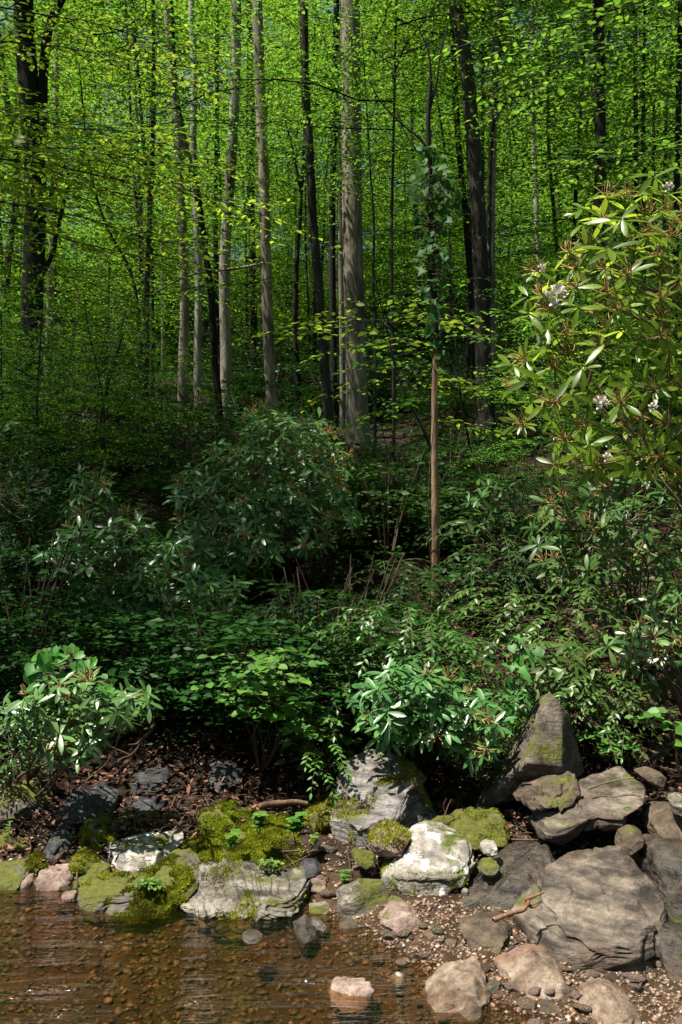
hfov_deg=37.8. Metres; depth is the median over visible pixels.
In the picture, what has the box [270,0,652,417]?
young tree
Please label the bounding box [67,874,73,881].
cobble
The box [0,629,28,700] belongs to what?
bush
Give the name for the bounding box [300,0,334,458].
tree
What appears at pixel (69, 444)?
bush
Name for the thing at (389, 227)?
young tree
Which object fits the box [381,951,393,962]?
cobble
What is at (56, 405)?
bush
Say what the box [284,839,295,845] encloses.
cobble
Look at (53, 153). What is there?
beech tree
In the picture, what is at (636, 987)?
cobble
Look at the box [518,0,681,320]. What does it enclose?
young tree
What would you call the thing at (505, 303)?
young tree
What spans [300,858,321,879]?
rock
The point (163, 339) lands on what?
tree
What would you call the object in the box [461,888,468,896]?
rock
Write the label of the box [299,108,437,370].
young tree
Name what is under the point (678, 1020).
cobble
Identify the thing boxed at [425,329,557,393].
bush
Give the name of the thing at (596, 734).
shrub
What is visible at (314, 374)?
bush
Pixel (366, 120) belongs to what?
tree
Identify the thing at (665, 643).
rhododendron
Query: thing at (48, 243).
young tree
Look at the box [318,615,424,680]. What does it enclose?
bush
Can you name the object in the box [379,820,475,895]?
boulder
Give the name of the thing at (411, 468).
bush
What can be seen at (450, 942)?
cobble
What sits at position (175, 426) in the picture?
bush
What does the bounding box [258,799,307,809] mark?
fallen log
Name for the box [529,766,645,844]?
boulder
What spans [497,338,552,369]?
bush
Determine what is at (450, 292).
young tree
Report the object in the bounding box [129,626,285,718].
bush
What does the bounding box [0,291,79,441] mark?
sapling
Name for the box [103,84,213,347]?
young tree
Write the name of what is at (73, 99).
young tree
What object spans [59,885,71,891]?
cobble
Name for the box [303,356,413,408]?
bush
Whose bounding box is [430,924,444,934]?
cobble
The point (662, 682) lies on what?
boulder
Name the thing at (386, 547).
bush
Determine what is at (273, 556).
rhododendron
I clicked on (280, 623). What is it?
bush
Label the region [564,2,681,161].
young tree
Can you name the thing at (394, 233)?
young tree
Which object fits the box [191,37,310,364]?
young tree
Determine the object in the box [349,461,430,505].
bush
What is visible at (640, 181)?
young tree
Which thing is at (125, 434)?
bush
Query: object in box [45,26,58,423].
tree
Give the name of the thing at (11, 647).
bush
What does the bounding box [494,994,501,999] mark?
cobble
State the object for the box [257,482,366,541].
bush
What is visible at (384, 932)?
cobble
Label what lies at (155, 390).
bush
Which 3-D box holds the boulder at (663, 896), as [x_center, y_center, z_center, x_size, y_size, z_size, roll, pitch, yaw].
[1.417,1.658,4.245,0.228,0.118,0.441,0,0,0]
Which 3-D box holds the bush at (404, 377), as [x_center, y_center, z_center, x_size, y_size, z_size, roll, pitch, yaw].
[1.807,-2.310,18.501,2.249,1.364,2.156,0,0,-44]
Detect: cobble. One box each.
[58,903,75,917]
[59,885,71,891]
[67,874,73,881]
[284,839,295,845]
[315,875,323,879]
[317,844,329,852]
[319,888,336,898]
[327,847,336,852]
[352,865,361,869]
[363,952,373,958]
[369,955,384,963]
[381,930,390,937]
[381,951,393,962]
[384,932,397,939]
[395,959,407,968]
[397,929,412,937]
[405,968,414,975]
[413,952,429,960]
[415,994,424,1007]
[418,923,429,929]
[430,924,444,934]
[445,938,455,946]
[481,963,491,973]
[486,980,500,992]
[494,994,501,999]
[501,982,514,991]
[517,997,535,1009]
[527,986,541,995]
[527,1018,544,1023]
[544,989,554,995]
[552,1020,569,1023]
[560,966,572,972]
[570,991,582,1000]
[572,1003,591,1013]
[577,1018,587,1023]
[585,969,598,977]
[607,972,618,981]
[623,972,631,977]
[627,973,646,982]
[631,983,643,992]
[675,1016,681,1023]
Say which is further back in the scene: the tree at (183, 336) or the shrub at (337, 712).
the tree at (183, 336)
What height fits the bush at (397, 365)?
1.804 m
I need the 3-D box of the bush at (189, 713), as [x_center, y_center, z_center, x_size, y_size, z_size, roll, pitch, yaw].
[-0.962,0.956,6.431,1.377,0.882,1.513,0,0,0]
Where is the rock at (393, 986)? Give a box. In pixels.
[391,984,399,992]
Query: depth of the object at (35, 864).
4.67 m
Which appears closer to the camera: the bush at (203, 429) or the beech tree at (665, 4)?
the beech tree at (665, 4)
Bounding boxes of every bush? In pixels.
[0,392,131,489]
[0,398,122,471]
[0,401,137,462]
[0,406,132,500]
[0,415,110,491]
[0,441,96,532]
[0,459,120,589]
[0,470,101,543]
[0,473,84,545]
[0,478,69,533]
[0,500,104,585]
[0,515,81,624]
[0,527,193,695]
[0,529,202,706]
[0,561,78,633]
[0,571,158,678]
[0,589,250,706]
[0,594,153,675]
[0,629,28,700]
[0,632,81,724]
[0,633,116,717]
[0,655,46,693]
[0,656,64,720]
[3,387,84,428]
[9,546,60,588]
[17,633,192,729]
[52,353,161,409]
[52,595,391,737]
[61,382,245,473]
[72,416,176,455]
[76,422,181,470]
[77,422,176,476]
[82,378,252,487]
[83,398,205,455]
[87,396,166,436]
[96,430,325,552]
[96,590,284,718]
[100,384,205,438]
[101,622,292,714]
[105,373,192,412]
[112,357,208,399]
[118,450,237,505]
[128,390,194,423]
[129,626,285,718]
[134,567,523,740]
[139,363,212,400]
[140,649,306,744]
[141,641,266,725]
[146,450,232,508]
[149,345,285,413]
[152,406,217,437]
[153,622,413,755]
[160,589,463,734]
[162,392,235,431]
[163,403,346,497]
[164,550,532,722]
[178,392,348,472]
[189,350,284,408]
[191,341,316,407]
[191,360,344,429]
[192,326,292,380]
[197,380,292,425]
[201,354,241,387]
[202,330,317,389]
[202,347,276,381]
[204,317,338,406]
[205,421,409,494]
[207,343,276,392]
[207,418,305,464]
[209,325,317,383]
[225,485,306,521]
[232,339,317,384]
[232,363,306,408]
[234,552,529,753]
[238,636,404,718]
[249,455,371,509]
[250,460,408,550]
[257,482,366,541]
[258,336,391,415]
[271,441,520,572]
[280,370,315,404]
[283,428,371,494]
[291,628,464,720]
[293,351,401,409]
[294,338,440,405]
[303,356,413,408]
[308,343,427,410]
[309,362,404,405]
[309,448,475,546]
[312,346,431,411]
[313,448,527,549]
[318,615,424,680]
[323,424,512,539]
[329,477,459,543]
[330,477,461,544]
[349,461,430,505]
[357,454,453,510]
[362,474,507,543]
[366,334,445,404]
[367,375,438,422]
[368,353,470,407]
[371,419,536,485]
[382,360,570,461]
[388,377,469,416]
[391,394,510,458]
[400,440,609,561]
[403,364,512,422]
[403,475,518,542]
[406,350,439,374]
[411,421,493,466]
[415,355,513,406]
[417,539,596,624]
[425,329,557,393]
[439,482,519,529]
[440,335,499,360]
[445,454,604,540]
[465,297,581,364]
[496,293,594,352]
[496,313,566,361]
[497,328,553,353]
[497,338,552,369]
[497,342,521,363]
[497,351,546,395]
[505,342,558,382]
[530,347,620,394]
[533,336,623,373]
[537,315,665,376]
[544,314,632,351]
[557,335,681,391]
[557,467,673,513]
[561,368,676,422]
[565,363,653,413]
[585,344,681,432]
[591,396,681,476]
[594,373,681,441]
[602,379,681,444]
[606,360,681,440]
[607,366,681,460]
[614,383,681,429]
[629,389,681,469]
[637,453,681,513]
[651,400,680,436]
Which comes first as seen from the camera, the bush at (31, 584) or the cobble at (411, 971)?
the cobble at (411, 971)
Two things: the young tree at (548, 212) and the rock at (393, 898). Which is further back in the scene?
the young tree at (548, 212)
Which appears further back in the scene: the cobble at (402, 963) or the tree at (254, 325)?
the tree at (254, 325)
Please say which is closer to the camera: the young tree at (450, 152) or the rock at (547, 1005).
the rock at (547, 1005)
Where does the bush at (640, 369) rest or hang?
on the ground at (326, 575)
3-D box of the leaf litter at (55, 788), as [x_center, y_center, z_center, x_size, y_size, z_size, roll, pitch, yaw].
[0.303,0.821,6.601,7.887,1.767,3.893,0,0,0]
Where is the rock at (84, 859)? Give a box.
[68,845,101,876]
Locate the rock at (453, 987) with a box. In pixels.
[420,957,491,1023]
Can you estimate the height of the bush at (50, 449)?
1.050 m
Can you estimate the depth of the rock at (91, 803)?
5.23 m
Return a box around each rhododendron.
[0,420,68,638]
[0,665,162,797]
[2,307,150,485]
[32,464,252,653]
[150,601,316,660]
[152,399,365,597]
[347,649,516,775]
[451,473,532,578]
[492,167,681,533]
[501,636,644,725]
[518,467,681,644]
[586,570,681,721]
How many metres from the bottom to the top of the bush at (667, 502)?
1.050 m
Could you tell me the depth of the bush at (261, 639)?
6.04 m
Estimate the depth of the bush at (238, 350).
29.18 m
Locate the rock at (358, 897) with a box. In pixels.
[336,878,389,916]
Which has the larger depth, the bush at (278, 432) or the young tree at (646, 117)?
the young tree at (646, 117)
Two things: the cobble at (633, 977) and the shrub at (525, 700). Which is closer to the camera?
the cobble at (633, 977)
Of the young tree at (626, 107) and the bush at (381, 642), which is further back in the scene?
the young tree at (626, 107)
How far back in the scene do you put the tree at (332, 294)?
18.95 m
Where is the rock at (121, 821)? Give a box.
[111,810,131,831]
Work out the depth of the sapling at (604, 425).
9.86 m
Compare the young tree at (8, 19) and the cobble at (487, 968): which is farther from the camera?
the young tree at (8, 19)
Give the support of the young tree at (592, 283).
on the ground at (326, 575)
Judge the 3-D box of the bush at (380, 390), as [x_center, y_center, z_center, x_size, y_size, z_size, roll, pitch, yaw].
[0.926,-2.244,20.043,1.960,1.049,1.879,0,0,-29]
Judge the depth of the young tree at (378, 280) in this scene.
28.82 m
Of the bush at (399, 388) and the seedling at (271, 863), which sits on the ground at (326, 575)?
the bush at (399, 388)
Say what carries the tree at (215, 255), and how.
on the ground at (326, 575)
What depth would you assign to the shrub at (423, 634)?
5.64 m
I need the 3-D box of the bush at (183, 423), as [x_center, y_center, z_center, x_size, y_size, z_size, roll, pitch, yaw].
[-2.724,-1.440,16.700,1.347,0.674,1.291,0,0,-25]
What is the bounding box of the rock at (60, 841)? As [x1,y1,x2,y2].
[43,829,72,865]
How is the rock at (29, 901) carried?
on the ground at (326, 575)
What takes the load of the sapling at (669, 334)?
on the ground at (326, 575)
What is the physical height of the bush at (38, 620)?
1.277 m
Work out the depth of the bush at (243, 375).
21.17 m
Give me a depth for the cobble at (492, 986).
3.53 m
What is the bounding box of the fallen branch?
[111,722,156,768]
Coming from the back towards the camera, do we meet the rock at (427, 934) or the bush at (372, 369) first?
the bush at (372, 369)
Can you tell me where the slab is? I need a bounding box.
[180,858,311,941]
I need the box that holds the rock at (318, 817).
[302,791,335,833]
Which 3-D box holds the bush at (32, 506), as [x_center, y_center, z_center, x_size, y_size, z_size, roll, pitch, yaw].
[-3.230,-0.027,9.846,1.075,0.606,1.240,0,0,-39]
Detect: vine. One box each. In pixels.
[23,643,126,792]
[408,144,462,573]
[477,634,541,786]
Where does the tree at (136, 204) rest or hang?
on the ground at (326, 575)
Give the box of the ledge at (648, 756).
[636,748,667,764]
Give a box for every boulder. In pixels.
[329,749,435,848]
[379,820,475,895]
[458,841,554,910]
[475,693,583,807]
[493,943,569,999]
[511,845,666,972]
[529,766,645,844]
[631,833,681,896]
[638,797,681,839]
[655,667,681,701]
[657,895,681,981]
[659,892,681,900]
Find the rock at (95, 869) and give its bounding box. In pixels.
[72,862,111,889]
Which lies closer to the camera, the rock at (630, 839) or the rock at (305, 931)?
the rock at (305, 931)
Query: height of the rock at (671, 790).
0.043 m
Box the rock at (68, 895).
[58,890,76,904]
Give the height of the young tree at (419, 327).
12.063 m
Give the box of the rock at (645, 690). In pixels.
[626,680,663,715]
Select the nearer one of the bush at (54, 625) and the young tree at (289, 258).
the bush at (54, 625)
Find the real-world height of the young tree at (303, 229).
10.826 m
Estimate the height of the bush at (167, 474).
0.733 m
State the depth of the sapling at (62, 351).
15.77 m
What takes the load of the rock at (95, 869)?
in the water
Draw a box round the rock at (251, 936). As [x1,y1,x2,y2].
[242,929,262,944]
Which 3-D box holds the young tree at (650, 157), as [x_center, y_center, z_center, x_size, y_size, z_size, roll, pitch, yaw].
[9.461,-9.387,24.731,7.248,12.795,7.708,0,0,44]
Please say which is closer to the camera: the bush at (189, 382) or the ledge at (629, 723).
the ledge at (629, 723)
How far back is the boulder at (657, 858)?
4.37 m
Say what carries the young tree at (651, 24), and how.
on the ground at (326, 575)
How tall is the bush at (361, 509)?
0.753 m
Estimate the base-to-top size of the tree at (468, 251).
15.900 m
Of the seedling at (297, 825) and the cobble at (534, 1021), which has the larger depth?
the seedling at (297, 825)
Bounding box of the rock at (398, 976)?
[390,971,405,985]
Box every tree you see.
[0,0,241,62]
[0,0,267,161]
[0,0,293,457]
[0,0,341,331]
[0,0,390,450]
[0,1,166,294]
[0,1,179,338]
[0,3,237,420]
[0,10,132,376]
[0,34,19,439]
[0,58,135,319]
[0,60,128,356]
[0,67,145,374]
[0,210,90,372]
[1,78,78,200]
[2,78,114,361]
[9,0,291,287]
[12,0,275,411]
[13,0,96,481]
[14,80,171,301]
[19,1,259,323]
[19,15,259,380]
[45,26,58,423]
[45,55,276,388]
[58,20,304,371]
[65,13,236,350]
[76,287,79,408]
[78,39,327,380]
[83,52,242,301]
[84,0,667,461]
[100,9,305,348]
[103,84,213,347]
[104,0,278,438]
[109,0,409,295]
[109,0,484,405]
[123,83,256,340]
[125,1,143,345]
[134,39,336,384]
[155,0,451,414]
[156,1,164,376]
[156,56,403,263]
[160,0,399,351]
[163,0,189,431]
[168,0,223,439]
[175,5,423,360]
[188,0,202,430]
[190,0,452,405]
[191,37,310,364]
[195,0,274,393]
[200,0,411,412]
[200,0,428,350]
[202,26,405,376]
[213,0,219,406]
[219,0,241,421]
[231,0,529,455]
[237,132,455,330]
[239,1,425,278]
[240,138,378,292]
[253,0,677,188]
[255,35,424,287]
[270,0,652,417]
[276,2,465,365]
[279,0,681,330]
[292,35,457,360]
[295,1,553,409]
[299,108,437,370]
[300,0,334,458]
[308,0,591,407]
[317,9,571,350]
[317,42,466,385]
[319,1,529,296]
[324,9,543,366]
[328,0,533,360]
[329,0,382,429]
[337,1,345,429]
[341,0,371,447]
[359,0,498,462]
[365,1,681,386]
[370,26,448,625]
[371,0,515,32]
[393,1,626,290]
[395,63,623,368]
[398,69,582,290]
[412,2,607,319]
[420,1,567,351]
[428,0,676,390]
[430,0,681,304]
[438,0,681,369]
[439,0,681,402]
[447,7,681,359]
[448,37,566,306]
[449,12,476,421]
[450,0,681,379]
[451,42,681,243]
[453,24,651,332]
[470,0,664,256]
[474,0,677,313]
[487,0,500,429]
[492,0,621,448]
[495,14,681,340]
[497,86,662,326]
[498,31,681,347]
[498,35,615,327]
[504,45,681,294]
[506,13,674,339]
[509,1,681,364]
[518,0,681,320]
[519,218,659,341]
[530,0,542,371]
[556,14,680,230]
[559,1,681,251]
[560,86,681,282]
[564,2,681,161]
[612,82,681,272]
[625,55,681,307]
[637,12,649,357]
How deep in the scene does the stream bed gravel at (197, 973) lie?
3.85 m
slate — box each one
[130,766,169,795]
[130,796,166,817]
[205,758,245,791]
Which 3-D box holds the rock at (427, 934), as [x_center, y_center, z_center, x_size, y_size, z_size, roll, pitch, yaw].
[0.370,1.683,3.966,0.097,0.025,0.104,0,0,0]
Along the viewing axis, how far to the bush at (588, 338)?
19.41 m
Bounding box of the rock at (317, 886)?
[310,878,326,893]
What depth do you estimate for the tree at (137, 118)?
23.98 m
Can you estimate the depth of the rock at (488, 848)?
4.47 m
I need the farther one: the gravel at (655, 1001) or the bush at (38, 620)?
the bush at (38, 620)
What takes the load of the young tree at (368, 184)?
on the ground at (326, 575)
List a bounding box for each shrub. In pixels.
[0,714,94,797]
[190,646,328,773]
[245,582,400,681]
[249,707,361,769]
[263,625,420,772]
[301,604,526,725]
[301,727,353,806]
[336,549,464,630]
[412,512,595,617]
[422,674,549,765]
[427,580,675,689]
[531,662,681,763]
[575,722,648,762]
[625,707,681,779]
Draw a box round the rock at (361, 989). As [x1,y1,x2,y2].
[327,976,373,1015]
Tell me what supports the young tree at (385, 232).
on the ground at (326, 575)
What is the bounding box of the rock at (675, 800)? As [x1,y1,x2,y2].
[668,792,681,815]
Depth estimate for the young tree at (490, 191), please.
14.22 m
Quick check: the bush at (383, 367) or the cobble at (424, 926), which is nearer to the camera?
the cobble at (424, 926)
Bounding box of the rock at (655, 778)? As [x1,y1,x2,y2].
[634,766,666,787]
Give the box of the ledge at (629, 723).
[611,710,677,730]
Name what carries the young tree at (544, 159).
on the ground at (326, 575)
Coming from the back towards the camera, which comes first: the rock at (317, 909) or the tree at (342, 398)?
the tree at (342, 398)
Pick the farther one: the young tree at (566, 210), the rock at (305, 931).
the young tree at (566, 210)
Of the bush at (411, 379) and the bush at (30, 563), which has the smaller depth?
the bush at (30, 563)
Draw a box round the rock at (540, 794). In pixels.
[512,771,579,812]
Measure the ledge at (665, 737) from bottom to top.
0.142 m
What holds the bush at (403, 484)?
on the ground at (326, 575)
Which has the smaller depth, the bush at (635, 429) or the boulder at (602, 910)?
the boulder at (602, 910)
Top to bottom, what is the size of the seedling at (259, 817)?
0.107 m
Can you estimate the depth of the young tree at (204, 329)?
28.65 m
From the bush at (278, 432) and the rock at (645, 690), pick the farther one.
the bush at (278, 432)
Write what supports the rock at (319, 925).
in the water
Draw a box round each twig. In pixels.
[427,914,448,931]
[440,798,451,821]
[588,777,633,789]
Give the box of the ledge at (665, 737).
[645,731,681,750]
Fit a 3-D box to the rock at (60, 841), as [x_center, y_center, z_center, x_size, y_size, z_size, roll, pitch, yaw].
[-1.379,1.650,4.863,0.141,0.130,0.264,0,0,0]
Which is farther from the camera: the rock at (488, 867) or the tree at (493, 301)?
the tree at (493, 301)
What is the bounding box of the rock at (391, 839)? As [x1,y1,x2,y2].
[367,817,411,858]
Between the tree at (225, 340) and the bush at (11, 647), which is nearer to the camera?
the bush at (11, 647)
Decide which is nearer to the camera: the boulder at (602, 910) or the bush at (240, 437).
the boulder at (602, 910)
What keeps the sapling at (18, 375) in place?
on the ground at (326, 575)
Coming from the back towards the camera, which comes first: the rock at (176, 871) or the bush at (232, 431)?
the bush at (232, 431)
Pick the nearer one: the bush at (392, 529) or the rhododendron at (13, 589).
the rhododendron at (13, 589)
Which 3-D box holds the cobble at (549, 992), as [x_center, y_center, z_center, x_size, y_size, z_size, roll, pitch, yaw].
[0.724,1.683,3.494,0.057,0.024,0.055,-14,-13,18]
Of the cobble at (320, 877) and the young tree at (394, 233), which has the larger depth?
the young tree at (394, 233)
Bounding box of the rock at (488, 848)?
[480,839,497,856]
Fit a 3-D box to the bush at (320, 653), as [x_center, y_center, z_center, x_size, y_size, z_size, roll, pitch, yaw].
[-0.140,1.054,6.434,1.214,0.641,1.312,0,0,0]
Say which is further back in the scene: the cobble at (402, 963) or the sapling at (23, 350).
the sapling at (23, 350)
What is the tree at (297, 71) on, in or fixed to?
on the ground at (326, 575)
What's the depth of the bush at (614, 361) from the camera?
17.11 m
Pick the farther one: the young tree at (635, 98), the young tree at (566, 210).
the young tree at (566, 210)
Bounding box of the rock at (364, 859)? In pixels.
[351,847,375,869]
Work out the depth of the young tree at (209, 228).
23.51 m
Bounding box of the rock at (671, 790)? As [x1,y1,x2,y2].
[668,787,677,792]
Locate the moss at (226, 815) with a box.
[195,799,255,833]
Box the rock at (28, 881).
[18,873,34,890]
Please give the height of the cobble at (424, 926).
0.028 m
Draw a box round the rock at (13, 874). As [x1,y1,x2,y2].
[0,859,28,895]
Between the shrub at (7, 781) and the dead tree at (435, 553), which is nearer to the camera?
the shrub at (7, 781)
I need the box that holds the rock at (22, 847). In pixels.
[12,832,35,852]
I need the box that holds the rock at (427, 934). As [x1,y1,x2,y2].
[422,929,441,938]
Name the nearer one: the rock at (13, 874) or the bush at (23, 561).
the rock at (13, 874)
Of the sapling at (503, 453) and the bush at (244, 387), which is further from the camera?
the bush at (244, 387)
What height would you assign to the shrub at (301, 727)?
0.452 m
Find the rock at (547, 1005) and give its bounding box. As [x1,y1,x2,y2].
[537,998,560,1013]
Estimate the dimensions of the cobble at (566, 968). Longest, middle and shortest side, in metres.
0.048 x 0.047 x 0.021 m
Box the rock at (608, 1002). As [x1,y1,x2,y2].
[579,976,641,1023]
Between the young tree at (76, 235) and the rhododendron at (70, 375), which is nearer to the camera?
the rhododendron at (70, 375)
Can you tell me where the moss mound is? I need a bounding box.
[182,811,305,870]
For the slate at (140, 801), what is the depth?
5.31 m
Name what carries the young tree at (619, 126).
on the ground at (326, 575)
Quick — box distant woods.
[0,0,681,369]
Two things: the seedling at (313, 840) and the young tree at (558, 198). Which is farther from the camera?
the young tree at (558, 198)
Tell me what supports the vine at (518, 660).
on the ground at (326, 575)
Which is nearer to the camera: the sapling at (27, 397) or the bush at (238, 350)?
the sapling at (27, 397)
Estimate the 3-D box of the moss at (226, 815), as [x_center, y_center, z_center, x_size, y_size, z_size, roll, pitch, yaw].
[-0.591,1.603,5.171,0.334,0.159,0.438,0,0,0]
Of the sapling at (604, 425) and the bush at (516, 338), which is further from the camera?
the bush at (516, 338)
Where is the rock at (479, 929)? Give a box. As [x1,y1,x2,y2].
[458,910,511,954]
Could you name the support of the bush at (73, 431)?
on the ground at (326, 575)
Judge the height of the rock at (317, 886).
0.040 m
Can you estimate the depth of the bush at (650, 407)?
11.45 m
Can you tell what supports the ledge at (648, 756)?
on the ground at (326, 575)
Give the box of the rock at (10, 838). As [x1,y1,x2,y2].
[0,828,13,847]
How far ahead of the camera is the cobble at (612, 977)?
3.56 m
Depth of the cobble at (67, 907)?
4.30 m
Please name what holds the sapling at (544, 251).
on the ground at (326, 575)
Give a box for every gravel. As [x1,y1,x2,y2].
[0,890,542,1023]
[291,899,681,1023]
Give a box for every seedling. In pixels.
[127,877,161,894]
[224,828,240,852]
[251,811,268,834]
[257,857,284,873]
[285,811,307,837]
[308,832,318,847]
[338,869,351,883]
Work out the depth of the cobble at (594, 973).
3.59 m
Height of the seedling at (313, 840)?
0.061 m
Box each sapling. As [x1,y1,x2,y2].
[0,247,211,519]
[0,265,99,516]
[0,269,154,541]
[0,277,59,432]
[0,281,76,445]
[0,287,83,446]
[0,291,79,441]
[0,310,103,523]
[2,261,191,488]
[14,301,103,448]
[20,277,239,515]
[44,320,145,470]
[66,291,181,432]
[231,256,525,543]
[332,243,565,513]
[445,294,638,560]
[457,204,681,481]
[471,203,642,431]
[532,240,681,449]
[533,274,681,494]
[564,241,680,399]
[589,261,681,452]
[618,251,681,378]
[622,274,681,392]
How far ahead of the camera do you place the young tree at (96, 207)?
34.41 m
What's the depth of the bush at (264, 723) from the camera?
5.91 m
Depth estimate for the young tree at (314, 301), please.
23.92 m
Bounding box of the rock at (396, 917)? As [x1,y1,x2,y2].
[380,900,420,932]
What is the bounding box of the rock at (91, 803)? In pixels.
[57,783,118,829]
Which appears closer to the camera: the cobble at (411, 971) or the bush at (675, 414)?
the cobble at (411, 971)
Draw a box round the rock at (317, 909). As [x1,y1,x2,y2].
[309,901,330,919]
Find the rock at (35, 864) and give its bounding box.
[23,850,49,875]
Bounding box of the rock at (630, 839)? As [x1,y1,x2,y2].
[614,824,644,856]
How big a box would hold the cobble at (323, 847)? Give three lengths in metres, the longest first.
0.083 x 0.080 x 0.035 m
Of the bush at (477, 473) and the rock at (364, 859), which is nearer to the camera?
the rock at (364, 859)
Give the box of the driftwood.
[492,892,544,922]
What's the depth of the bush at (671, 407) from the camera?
10.83 m
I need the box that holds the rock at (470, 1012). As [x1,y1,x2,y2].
[450,1001,483,1023]
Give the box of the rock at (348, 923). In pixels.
[339,915,360,933]
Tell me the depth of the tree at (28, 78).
12.89 m
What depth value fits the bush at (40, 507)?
9.43 m
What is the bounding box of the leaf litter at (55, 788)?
[0,547,681,864]
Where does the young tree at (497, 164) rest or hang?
on the ground at (326, 575)
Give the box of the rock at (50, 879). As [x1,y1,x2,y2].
[35,863,74,897]
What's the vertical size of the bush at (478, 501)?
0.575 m
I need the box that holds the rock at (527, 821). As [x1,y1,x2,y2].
[520,816,531,826]
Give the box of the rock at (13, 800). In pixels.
[0,774,56,823]
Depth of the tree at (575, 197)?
18.97 m
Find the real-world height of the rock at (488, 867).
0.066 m
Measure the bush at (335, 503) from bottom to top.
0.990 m
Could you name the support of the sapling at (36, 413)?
on the ground at (326, 575)
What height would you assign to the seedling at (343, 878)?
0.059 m
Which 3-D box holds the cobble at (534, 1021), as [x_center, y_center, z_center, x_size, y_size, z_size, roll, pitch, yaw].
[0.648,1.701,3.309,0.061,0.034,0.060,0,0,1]
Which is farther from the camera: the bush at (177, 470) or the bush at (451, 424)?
the bush at (451, 424)
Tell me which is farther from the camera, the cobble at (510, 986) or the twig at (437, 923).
the twig at (437, 923)
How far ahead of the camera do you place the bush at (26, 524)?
8.48 m
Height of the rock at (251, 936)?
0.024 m
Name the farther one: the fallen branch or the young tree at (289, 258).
the young tree at (289, 258)
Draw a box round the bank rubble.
[0,799,652,907]
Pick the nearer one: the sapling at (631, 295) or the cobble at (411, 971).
the cobble at (411, 971)
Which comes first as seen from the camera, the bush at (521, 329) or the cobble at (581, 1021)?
the cobble at (581, 1021)
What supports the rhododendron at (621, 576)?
on the ground at (326, 575)
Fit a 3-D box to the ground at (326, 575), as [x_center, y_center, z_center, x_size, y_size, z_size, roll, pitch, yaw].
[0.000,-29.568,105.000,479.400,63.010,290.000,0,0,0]
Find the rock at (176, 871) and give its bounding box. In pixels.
[77,848,200,928]
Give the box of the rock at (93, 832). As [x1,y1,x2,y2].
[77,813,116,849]
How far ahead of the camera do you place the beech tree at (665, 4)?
8.68 m
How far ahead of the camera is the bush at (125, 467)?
13.14 m
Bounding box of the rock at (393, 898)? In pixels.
[386,895,405,903]
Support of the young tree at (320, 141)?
on the ground at (326, 575)
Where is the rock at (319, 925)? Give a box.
[311,916,330,933]
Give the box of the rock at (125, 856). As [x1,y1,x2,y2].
[104,830,183,871]
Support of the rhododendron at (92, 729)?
on the ground at (326, 575)
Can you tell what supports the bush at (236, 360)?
on the ground at (326, 575)
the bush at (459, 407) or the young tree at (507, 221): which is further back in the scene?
the young tree at (507, 221)
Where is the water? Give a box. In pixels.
[0,884,576,1023]
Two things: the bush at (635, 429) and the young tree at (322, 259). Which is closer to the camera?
the bush at (635, 429)
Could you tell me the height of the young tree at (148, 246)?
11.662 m
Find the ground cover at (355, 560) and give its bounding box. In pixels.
[0,328,681,665]
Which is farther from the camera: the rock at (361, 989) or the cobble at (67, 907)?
the cobble at (67, 907)
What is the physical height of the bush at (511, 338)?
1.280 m
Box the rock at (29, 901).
[12,884,47,905]
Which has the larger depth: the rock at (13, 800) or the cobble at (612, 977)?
the rock at (13, 800)
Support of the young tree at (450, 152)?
on the ground at (326, 575)
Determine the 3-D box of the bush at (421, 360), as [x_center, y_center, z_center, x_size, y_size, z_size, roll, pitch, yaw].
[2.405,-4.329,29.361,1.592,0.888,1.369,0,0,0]
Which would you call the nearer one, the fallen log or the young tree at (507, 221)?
the fallen log
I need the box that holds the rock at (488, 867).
[478,856,499,877]
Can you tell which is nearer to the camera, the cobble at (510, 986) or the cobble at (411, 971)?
the cobble at (510, 986)
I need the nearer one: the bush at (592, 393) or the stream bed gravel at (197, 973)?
the stream bed gravel at (197, 973)
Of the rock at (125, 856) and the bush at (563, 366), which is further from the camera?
the bush at (563, 366)
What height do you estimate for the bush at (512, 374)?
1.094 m
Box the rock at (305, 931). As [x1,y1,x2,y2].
[293,914,319,949]
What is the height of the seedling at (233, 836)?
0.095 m
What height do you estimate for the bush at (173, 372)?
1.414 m
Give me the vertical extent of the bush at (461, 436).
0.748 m
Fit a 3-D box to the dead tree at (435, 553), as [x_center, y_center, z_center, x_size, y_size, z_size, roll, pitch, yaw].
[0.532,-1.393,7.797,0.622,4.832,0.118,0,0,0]
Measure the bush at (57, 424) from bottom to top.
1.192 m
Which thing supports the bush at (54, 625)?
on the ground at (326, 575)
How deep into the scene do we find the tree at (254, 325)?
25.93 m
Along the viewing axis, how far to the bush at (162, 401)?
19.17 m
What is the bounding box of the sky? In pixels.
[0,0,681,260]
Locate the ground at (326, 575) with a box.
[0,255,681,1023]
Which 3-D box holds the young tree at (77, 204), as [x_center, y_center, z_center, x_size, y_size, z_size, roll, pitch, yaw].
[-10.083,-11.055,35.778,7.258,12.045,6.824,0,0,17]
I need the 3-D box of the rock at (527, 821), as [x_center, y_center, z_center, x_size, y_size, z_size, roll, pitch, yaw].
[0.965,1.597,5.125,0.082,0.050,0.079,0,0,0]
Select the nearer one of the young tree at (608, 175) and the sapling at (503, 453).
the sapling at (503, 453)

